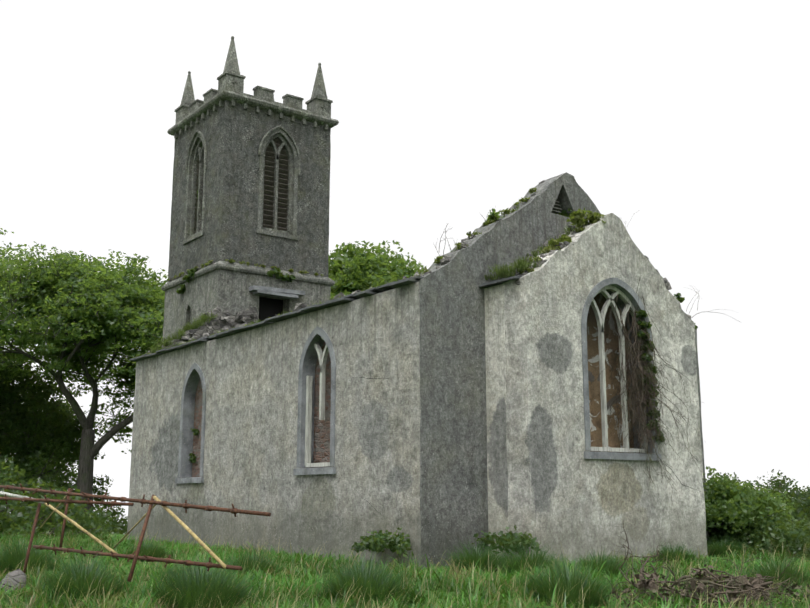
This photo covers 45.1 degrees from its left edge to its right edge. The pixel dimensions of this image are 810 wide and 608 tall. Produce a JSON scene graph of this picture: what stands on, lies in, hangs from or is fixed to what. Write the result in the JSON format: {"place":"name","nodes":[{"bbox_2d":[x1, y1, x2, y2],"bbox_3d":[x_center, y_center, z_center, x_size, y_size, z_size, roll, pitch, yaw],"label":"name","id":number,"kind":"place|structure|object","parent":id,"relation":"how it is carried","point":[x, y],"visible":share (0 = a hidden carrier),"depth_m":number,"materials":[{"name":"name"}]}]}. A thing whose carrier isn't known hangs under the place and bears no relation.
{"place":"outdoors","nodes":[
{"label":"outdoors","id":0,"kind":"place"},
{"bbox_2d":[328,240,425,299],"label":"tree","id":1,"kind":"object","parent":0,"point":[358,267],"depth_m":45.33,"materials":[{"name":"green plant"}]},
{"bbox_2d":[0,533,809,607],"bbox_3d":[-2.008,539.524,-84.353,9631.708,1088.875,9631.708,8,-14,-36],"label":"ground sheet","id":2,"kind":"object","parent":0,"point":[123,535],"visible":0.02,"depth_m":14.72,"materials":[{"name":"green plant"}]},
{"bbox_2d":[0,569,25,591],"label":"field stone","id":3,"kind":"object","parent":2,"relation":"on","point":[18,575],"visible":0.46,"depth_m":13.67,"materials":[{"name":"grey stone"}]},
{"bbox_2d":[1,370,77,487],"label":"tree","id":4,"kind":"object","parent":2,"relation":"on","point":[30,430],"visible":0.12,"depth_m":48.12,"materials":[{"name":"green plant"}]},
{"bbox_2d":[0,346,104,529],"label":"tree","id":5,"kind":"object","parent":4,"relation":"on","point":[24,419],"visible":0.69,"depth_m":46.38,"materials":[{"name":"green plant"}]},
{"bbox_2d":[0,473,127,529],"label":"leaves","id":6,"kind":"object","parent":5,"relation":"attached to","point":[122,519],"depth_m":47.70,"materials":[{"name":"green plant"}]},
{"bbox_2d":[0,437,112,507],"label":"leaves","id":7,"kind":"object","parent":4,"relation":"attached to","point":[63,466],"depth_m":45.69,"materials":[{"name":"green plant"}]},
{"bbox_2d":[0,455,88,521],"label":"leaves","id":8,"kind":"object","parent":2,"relation":"on","point":[6,471],"depth_m":34.93,"materials":[{"name":"green plant"}]},
{"bbox_2d":[0,472,114,537],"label":"leaves","id":9,"kind":"object","parent":2,"relation":"on","point":[71,527],"depth_m":32.16,"materials":[{"name":"green plant"}]},
{"bbox_2d":[0,486,123,536],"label":"leaves","id":10,"kind":"object","parent":2,"relation":"on","point":[5,521],"depth_m":33.43,"materials":[{"name":"green plant"}]},
{"bbox_2d":[0,228,167,515],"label":"tree","id":11,"kind":"object","parent":2,"relation":"on","point":[129,294],"depth_m":42.72,"materials":[{"name":"green plant"}]},
{"bbox_2d":[51,504,127,535],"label":"leaves","id":12,"kind":"object","parent":2,"relation":"on","point":[122,531],"visible":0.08,"depth_m":41.38,"materials":[{"name":"green plant"}]},
{"bbox_2d":[0,484,270,581],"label":"scaffold barrier","id":13,"kind":"object","parent":2,"relation":"on","point":[123,502],"visible":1,"depth_m":13.54,"materials":[{"name":"metal"}]},
{"bbox_2d":[163,269,330,340],"bbox_3d":[-5.421,3.629,32.588,4.173,8.724,4.172,8,-14,-36],"label":"tower lower stage","id":14,"kind":"object","parent":2,"relation":"on","point":[223,290],"visible":0.21,"depth_m":31.53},
{"bbox_2d":[176,284,185,293],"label":"ruin plant leaves","id":15,"kind":"object","parent":14,"relation":"attached to","point":[181,290],"visible":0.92,"depth_m":32.42,"materials":[{"name":"green plant"}]},
{"bbox_2d":[184,301,192,325],"bbox_3d":[-6.994,0.451,32.017,0.310,1.080,0.720,8,-14,-36],"label":"small arched window","id":16,"kind":"structure","parent":14,"relation":"attached to","point":[188,315],"depth_m":32.12,"materials":[{"name":"grey stone"}]},
{"bbox_2d":[161,261,334,290],"bbox_3d":[-5.421,-0.677,33.434,4.354,0.300,4.354,8,-14,-36],"label":"string course","id":17,"kind":"object","parent":14,"relation":"attached to","point":[238,267],"visible":0.35,"depth_m":31.59,"materials":[{"name":"grey stone"}]},
{"bbox_2d":[182,268,196,282],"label":"ruin plant leaves","id":18,"kind":"object","parent":17,"relation":"on","point":[191,272],"visible":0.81,"depth_m":31.84,"materials":[{"name":"green plant"}]},
{"bbox_2d":[168,100,330,280],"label":"tower wall","id":19,"kind":"structure","parent":14,"relation":"on","point":[234,135],"depth_m":32.22,"materials":[{"name":"grey stone"}]},
{"bbox_2d":[183,130,206,244],"bbox_3d":[-6.907,-4.006,32.957,0.518,3.848,1.606,8,-14,-36],"label":"window surround","id":20,"kind":"object","parent":19,"relation":"attached to","point":[197,136],"visible":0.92,"depth_m":33.17,"materials":[{"name":"grey stone"}]},
{"bbox_2d":[189,139,203,236],"bbox_3d":[-6.889,-3.963,32.965,0.189,3.448,1.186,8,-14,-36],"label":"louvered window","id":21,"kind":"structure","parent":20,"relation":"attached to","point":[196,186],"depth_m":33.12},
{"bbox_2d":[167,90,338,138],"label":"tower cornice","id":22,"kind":"structure","parent":19,"relation":"attached to","point":[207,107],"depth_m":32.86,"materials":[{"name":"grey stone"}]},
{"bbox_2d":[189,85,314,113],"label":"battlements","id":23,"kind":"object","parent":22,"relation":"on","point":[266,94],"visible":0.19,"depth_m":33.11,"materials":[{"name":"grey stone"}]},
{"bbox_2d":[174,36,332,123],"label":"pinnacles","id":24,"kind":"object","parent":22,"relation":"on","point":[231,78],"visible":0.62,"depth_m":34.01,"materials":[{"name":"grey stone"}]},
{"bbox_2d":[264,138,287,227],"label":"louvers","id":25,"kind":"object","parent":19,"relation":"attached to","point":[279,192],"depth_m":32.78,"materials":[{"name":"grey wood"}]},
{"bbox_2d":[261,134,292,233],"bbox_3d":[-4.326,-4.035,32.599,1.186,3.448,0.189,8,-14,-36],"label":"louvered window","id":26,"kind":"structure","parent":19,"relation":"attached to","point":[277,152],"depth_m":32.63,"materials":[{"name":"grey wood"}]},
{"bbox_2d":[256,126,300,239],"bbox_3d":[-4.311,-4.082,32.588,1.619,3.856,0.518,8,-14,-36],"label":"window surround","id":27,"kind":"object","parent":19,"relation":"attached to","point":[284,133],"visible":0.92,"depth_m":32.57,"materials":[{"name":"grey stone"}]},
{"bbox_2d":[259,297,282,321],"bbox_3d":[-4.488,0.356,31.871,1.300,1.250,0.020,8,-14,-36],"label":"doorway opening","id":28,"kind":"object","parent":14,"relation":"in","point":[269,307],"depth_m":31.93,"materials":[{"name":"black"}]},
{"bbox_2d":[267,267,283,278],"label":"ruin plant leaves","id":29,"kind":"object","parent":14,"relation":"on","point":[276,273],"visible":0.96,"depth_m":31.60,"materials":[{"name":"green plant"}]},
{"bbox_2d":[249,285,304,298],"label":"stone lintel","id":30,"kind":"structure","parent":14,"relation":"attached to","point":[281,293],"depth_m":31.39,"materials":[{"name":"grey stone"}]},
{"bbox_2d":[281,273,295,282],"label":"ruin plant leaves","id":31,"kind":"object","parent":14,"relation":"on","point":[289,278],"visible":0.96,"depth_m":31.90,"materials":[{"name":"green plant"}]},
{"bbox_2d":[127,288,397,566],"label":"nave wall","id":32,"kind":"structure","parent":2,"relation":"on","point":[251,418],"depth_m":22.21,"materials":[{"name":"grey paint"}]},
{"bbox_2d":[175,363,205,483],"bbox_3d":[-5.511,3.148,25.883,0.410,3.178,1.600,8,-14,-36],"label":"window surround","id":33,"kind":"object","parent":32,"relation":"attached to","point":[194,375],"visible":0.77,"depth_m":26.22,"materials":[{"name":"stone"}]},
{"bbox_2d":[189,453,195,462],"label":"ruin plant leaves","id":34,"kind":"object","parent":32,"relation":"on","point":[192,458],"visible":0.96,"depth_m":26.09,"materials":[{"name":"green plant"}]},
{"bbox_2d":[191,428,198,434],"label":"ruin plant leaves","id":35,"kind":"object","parent":32,"relation":"on","point":[195,431],"visible":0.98,"depth_m":26.13,"materials":[{"name":"green plant"}]},
{"bbox_2d":[192,379,202,476],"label":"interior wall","id":36,"kind":"structure","parent":32,"relation":"attached to","point":[197,425],"depth_m":26.22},
{"bbox_2d":[140,307,257,360],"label":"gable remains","id":37,"kind":"object","parent":32,"relation":"attached to","point":[221,320],"visible":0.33,"depth_m":30.14,"materials":[{"name":"grey stone"}]},
{"bbox_2d":[129,276,423,361],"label":"nave eave slates","id":38,"kind":"object","parent":32,"relation":"on","point":[350,297],"visible":0.54,"depth_m":21.94,"materials":[{"name":"grey stone"}]},
{"bbox_2d":[146,276,406,353],"bbox_3d":[-3.723,0.583,24.376,0.790,0.481,13.642,8,-14,-36],"label":"nave wall rubble","id":39,"kind":"object","parent":32,"relation":"on","point":[298,306],"depth_m":23.19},
{"bbox_2d":[293,326,335,474],"bbox_3d":[-1.787,2.066,21.005,0.410,3.178,1.600,8,-14,-36],"label":"window surround","id":40,"kind":"object","parent":32,"relation":"attached to","point":[308,360],"visible":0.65,"depth_m":21.28,"materials":[{"name":"stone"}]},
{"bbox_2d":[305,337,330,466],"bbox_3d":[-1.783,2.069,21.008,0.110,2.842,1.189,8,-14,-36],"label":"window tracery","id":41,"kind":"object","parent":32,"relation":"attached to","point":[322,356],"visible":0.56,"depth_m":21.19,"materials":[{"name":"grey stone"}]},
{"bbox_2d":[313,342,330,462],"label":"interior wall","id":42,"kind":"structure","parent":32,"relation":"attached to","point":[321,452],"depth_m":21.23,"materials":[{"name":"brown brick"}]},
{"bbox_2d":[139,202,582,355],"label":"moss","id":43,"kind":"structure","parent":32,"relation":"on","point":[501,272],"depth_m":20.65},
{"bbox_2d":[359,527,413,557],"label":"ruin plant leaves","id":44,"kind":"object","parent":32,"relation":"on","point":[393,543],"visible":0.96,"depth_m":17.57,"materials":[{"name":"green plant"}]},
{"bbox_2d":[143,362,700,509],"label":"wall cracks","id":45,"kind":"object","parent":32,"relation":"attached to","point":[387,378],"depth_m":20.23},
{"bbox_2d":[418,267,430,273],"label":"ruin plant leaves","id":46,"kind":"object","parent":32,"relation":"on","point":[425,269],"visible":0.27,"depth_m":18.82,"materials":[{"name":"green plant"}]},
{"bbox_2d":[167,180,690,319],"bbox_3d":[-2.473,-0.666,25.224,7.768,3.669,18.538,17,-20,-56],"label":"moss","id":47,"kind":"object","parent":32,"relation":"on","point":[445,259],"visible":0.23,"depth_m":19.44,"materials":[{"name":"green plant"}]},
{"bbox_2d":[434,256,442,263],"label":"ruin plant leaves","id":48,"kind":"object","parent":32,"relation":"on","point":[437,259],"visible":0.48,"depth_m":19.25,"materials":[{"name":"green plant"}]},
{"bbox_2d":[455,242,467,248],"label":"ruin plant leaves","id":49,"kind":"object","parent":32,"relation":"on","point":[459,245],"visible":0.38,"depth_m":19.42,"materials":[{"name":"green plant"}]},
{"bbox_2d":[466,231,480,237],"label":"ruin plant leaves","id":50,"kind":"object","parent":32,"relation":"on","point":[468,234],"visible":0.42,"depth_m":19.88,"materials":[{"name":"green plant"}]},
{"bbox_2d":[482,220,495,225],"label":"ruin plant leaves","id":51,"kind":"object","parent":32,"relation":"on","point":[487,222],"visible":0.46,"depth_m":20.20,"materials":[{"name":"green plant"}]},
{"bbox_2d":[487,208,502,220],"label":"ruin plant leaves","id":52,"kind":"object","parent":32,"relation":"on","point":[493,213],"visible":0.81,"depth_m":20.22,"materials":[{"name":"green plant"}]},
{"bbox_2d":[499,208,515,214],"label":"ruin plant leaves","id":53,"kind":"object","parent":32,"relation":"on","point":[503,212],"visible":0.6,"depth_m":20.51,"materials":[{"name":"green plant"}]},
{"bbox_2d":[514,197,529,204],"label":"ruin plant leaves","id":54,"kind":"object","parent":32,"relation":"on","point":[524,199],"visible":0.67,"depth_m":20.82,"materials":[{"name":"green plant"}]},
{"bbox_2d":[528,188,536,193],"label":"ruin plant leaves","id":55,"kind":"object","parent":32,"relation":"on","point":[531,190],"visible":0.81,"depth_m":21.17,"materials":[{"name":"green plant"}]},
{"bbox_2d":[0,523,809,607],"bbox_3d":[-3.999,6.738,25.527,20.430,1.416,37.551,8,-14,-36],"label":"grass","id":56,"kind":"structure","parent":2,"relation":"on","point":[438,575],"depth_m":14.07,"materials":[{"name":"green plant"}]},
{"bbox_2d":[351,535,384,552],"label":"ruin plant leaves","id":57,"kind":"object","parent":56,"relation":"on","point":[356,545],"visible":0.23,"depth_m":18.20,"materials":[{"name":"green plant"}]},
{"bbox_2d":[0,533,809,607],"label":"rush tussocks","id":58,"kind":"object","parent":2,"relation":"on","point":[374,584],"visible":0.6,"depth_m":12.91,"materials":[{"name":"green plant"}]},
{"bbox_2d":[397,172,708,568],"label":"gable wall","id":59,"kind":"structure","parent":2,"relation":"on","point":[442,490],"depth_m":18.54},
{"bbox_2d":[554,207,584,216],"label":"ruin plant leaves","id":60,"kind":"object","parent":59,"relation":"on","point":[563,213],"visible":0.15,"depth_m":21.48,"materials":[{"name":"green plant"}]},
{"bbox_2d":[503,213,707,563],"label":"gable wall","id":61,"kind":"structure","parent":2,"relation":"on","point":[568,498],"depth_m":18.97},
{"bbox_2d":[472,525,534,555],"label":"ruin plant leaves","id":62,"kind":"object","parent":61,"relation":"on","point":[492,537],"visible":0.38,"depth_m":17.48,"materials":[{"name":"green plant"}]},
{"bbox_2d":[499,532,540,551],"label":"ruin plant leaves","id":63,"kind":"object","parent":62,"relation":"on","point":[524,541],"visible":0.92,"depth_m":16.99,"materials":[{"name":"green plant"}]},
{"bbox_2d":[518,267,533,273],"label":"ruin plant leaves","id":64,"kind":"object","parent":61,"relation":"on","point":[526,269],"visible":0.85,"depth_m":18.90,"materials":[{"name":"green plant"}]},
{"bbox_2d":[529,256,547,261],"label":"ruin plant leaves","id":65,"kind":"object","parent":61,"relation":"on","point":[538,258],"visible":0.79,"depth_m":19.12,"materials":[{"name":"green plant"}]},
{"bbox_2d":[497,221,589,279],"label":"plants","id":66,"kind":"object","parent":61,"relation":"on","point":[544,244],"visible":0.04,"depth_m":20.16,"materials":[{"name":"green plant"}]},
{"bbox_2d":[541,246,560,253],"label":"ruin plant leaves","id":67,"kind":"object","parent":61,"relation":"on","point":[547,249],"visible":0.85,"depth_m":19.42,"materials":[{"name":"green plant"}]},
{"bbox_2d":[548,234,571,249],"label":"ruin plant leaves","id":68,"kind":"object","parent":61,"relation":"on","point":[553,242],"visible":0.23,"depth_m":19.63,"materials":[{"name":"green plant"}]},
{"bbox_2d":[574,226,584,231],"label":"ruin plant leaves","id":69,"kind":"object","parent":61,"relation":"on","point":[579,229],"visible":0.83,"depth_m":20.02,"materials":[{"name":"green plant"}]},
{"bbox_2d":[433,206,739,511],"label":"bare vines","id":70,"kind":"object","parent":61,"relation":"attached to","point":[634,389],"visible":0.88,"depth_m":19.96,"materials":[{"name":"plant"}]},
{"bbox_2d":[637,330,650,340],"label":"ruin plant leaves","id":71,"kind":"object","parent":70,"relation":"on","point":[641,333],"visible":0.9,"depth_m":20.24,"materials":[{"name":"green plant"}]},
{"bbox_2d":[637,320,651,329],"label":"ruin plant leaves","id":72,"kind":"object","parent":70,"relation":"on","point":[648,325],"visible":0.98,"depth_m":20.30,"materials":[{"name":"green plant"}]},
{"bbox_2d":[639,353,652,361],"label":"ruin plant leaves","id":73,"kind":"object","parent":70,"relation":"on","point":[647,356],"visible":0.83,"depth_m":20.18,"materials":[{"name":"green plant"}]},
{"bbox_2d":[643,362,657,374],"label":"ruin plant leaves","id":74,"kind":"object","parent":70,"relation":"on","point":[654,369],"visible":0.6,"depth_m":20.21,"materials":[{"name":"green plant"}]},
{"bbox_2d":[644,393,658,406],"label":"ruin plant leaves","id":75,"kind":"object","parent":70,"relation":"on","point":[647,403],"visible":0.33,"depth_m":20.10,"materials":[{"name":"green plant"}]},
{"bbox_2d":[652,430,665,441],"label":"ruin plant leaves","id":76,"kind":"object","parent":70,"relation":"on","point":[660,438],"visible":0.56,"depth_m":20.02,"materials":[{"name":"green plant"}]},
{"bbox_2d":[566,209,606,226],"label":"ruin plant leaves","id":77,"kind":"object","parent":61,"relation":"on","point":[576,217],"visible":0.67,"depth_m":20.08,"materials":[{"name":"green plant"}]},
{"bbox_2d":[583,217,600,223],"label":"ruin plant leaves","id":78,"kind":"object","parent":61,"relation":"on","point":[584,221],"visible":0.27,"depth_m":20.31,"materials":[{"name":"green plant"}]},
{"bbox_2d":[581,277,661,460],"bbox_3d":[4.191,1.313,19.905,2.220,3.711,0.590,8,-14,-36],"label":"window surround","id":79,"kind":"object","parent":61,"relation":"attached to","point":[627,290],"visible":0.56,"depth_m":19.61,"materials":[{"name":"grey stone"}]},
{"bbox_2d":[590,285,646,452],"bbox_3d":[4.230,1.292,19.856,1.850,3.414,0.101,8,-14,-36],"label":"window tracery","id":80,"kind":"object","parent":79,"relation":"in","point":[600,317],"visible":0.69,"depth_m":19.83,"materials":[{"name":"grey stone"}]},
{"bbox_2d":[635,309,647,317],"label":"ruin plant leaves","id":81,"kind":"object","parent":79,"relation":"attached to","point":[642,313],"visible":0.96,"depth_m":20.32,"materials":[{"name":"green plant"}]},
{"bbox_2d":[641,340,654,350],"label":"ruin plant leaves","id":82,"kind":"object","parent":79,"relation":"attached to","point":[648,345],"visible":0.6,"depth_m":20.28,"materials":[{"name":"green plant"}]},
{"bbox_2d":[646,408,660,418],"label":"ruin plant leaves","id":83,"kind":"object","parent":79,"relation":"attached to","point":[659,414],"visible":0.58,"depth_m":20.05,"materials":[{"name":"green plant"}]},
{"bbox_2d":[643,374,657,385],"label":"ruin plant leaves","id":84,"kind":"object","parent":61,"relation":"attached to","point":[645,381],"visible":0.31,"depth_m":20.12,"materials":[{"name":"green plant"}]},
{"bbox_2d":[644,419,659,430],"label":"ruin plant leaves","id":85,"kind":"object","parent":61,"relation":"attached to","point":[648,424],"visible":0.56,"depth_m":19.95,"materials":[{"name":"green plant"}]},
{"bbox_2d":[645,384,659,395],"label":"ruin plant leaves","id":86,"kind":"object","parent":61,"relation":"on","point":[652,388],"visible":0.44,"depth_m":20.15,"materials":[{"name":"green plant"}]},
{"bbox_2d":[674,293,684,302],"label":"ruin plant leaves","id":87,"kind":"object","parent":61,"relation":"on","point":[678,297],"visible":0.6,"depth_m":21.62,"materials":[{"name":"green plant"}]},
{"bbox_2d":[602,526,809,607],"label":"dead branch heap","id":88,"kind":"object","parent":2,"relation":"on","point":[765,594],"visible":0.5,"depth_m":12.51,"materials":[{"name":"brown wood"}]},
{"bbox_2d":[609,564,809,607],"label":"brush pile","id":89,"kind":"object","parent":2,"relation":"on","point":[647,584],"visible":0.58,"depth_m":12.21,"materials":[{"name":"brown wood"}]},
{"bbox_2d":[703,466,794,533],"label":"hedge leaves","id":90,"kind":"object","parent":2,"relation":"on","point":[742,506],"depth_m":22.06,"materials":[{"name":"green plant"}]},
{"bbox_2d":[706,512,800,555],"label":"hedge leaves","id":91,"kind":"object","parent":2,"relation":"on","point":[724,532],"depth_m":22.22,"materials":[{"name":"green plant"}]},
{"bbox_2d":[709,477,805,538],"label":"hedge leaves","id":92,"kind":"object","parent":2,"relation":"on","point":[793,514],"depth_m":23.81,"materials":[{"name":"green plant"}]},
{"bbox_2d":[710,511,809,543],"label":"hedge leaves","id":93,"kind":"object","parent":2,"relation":"on","point":[802,512],"visible":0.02,"depth_m":22.70,"materials":[{"name":"green plant"}]},
{"bbox_2d":[713,472,809,520],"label":"hedge leaves","id":94,"kind":"object","parent":2,"relation":"on","point":[783,487],"depth_m":27.29,"materials":[{"name":"green plant"}]},
{"bbox_2d":[732,514,809,558],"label":"hedge leaves","id":95,"kind":"object","parent":2,"relation":"on","point":[780,535],"depth_m":21.02,"materials":[{"name":"green plant"}]},
{"bbox_2d":[757,469,809,520],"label":"hedge leaves","id":96,"kind":"object","parent":2,"relation":"on","point":[791,493],"depth_m":26.70,"materials":[{"name":"green plant"}]},
{"bbox_2d":[768,485,809,512],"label":"hedge leaves","id":97,"kind":"object","parent":2,"relation":"on","point":[800,496],"depth_m":28.84,"materials":[{"name":"green plant"}]},
{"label":"tree wood","id":98,"kind":"object","parent":2,"relation":"on","visible":0},
{"bbox_2d":[0,418,77,484],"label":"leaves","id":99,"kind":"object","parent":98,"relation":"on","point":[48,465],"depth_m":48.54,"materials":[{"name":"green plant"}]},
{"bbox_2d":[2,392,78,513],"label":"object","id":100,"kind":"object","parent":98,"relation":"on","point":[51,462],"visible":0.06,"depth_m":54.92,"materials":[{"name":"green plant"}]},
{"bbox_2d":[0,0,809,524],"label":"sky","id":101,"kind":"structure","parent":0,"point":[690,118],"materials":[{"name":"white"}]},
{"bbox_2d":[484,284,509,561],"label":"chancel side walls","id":102,"kind":"structure","parent":0,"point":[497,471],"depth_m":18.73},
{"bbox_2d":[479,275,522,287],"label":"chancel eave slates","id":103,"kind":"object","parent":102,"relation":"on","point":[492,283],"visible":0.44,"depth_m":18.96,"materials":[{"name":"grey stone"}]},
{"bbox_2d":[587,292,633,452],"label":"interior wall","id":104,"kind":"structure","parent":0,"point":[600,299],"depth_m":20.16,"materials":[{"name":"brown brick"}]}
]}

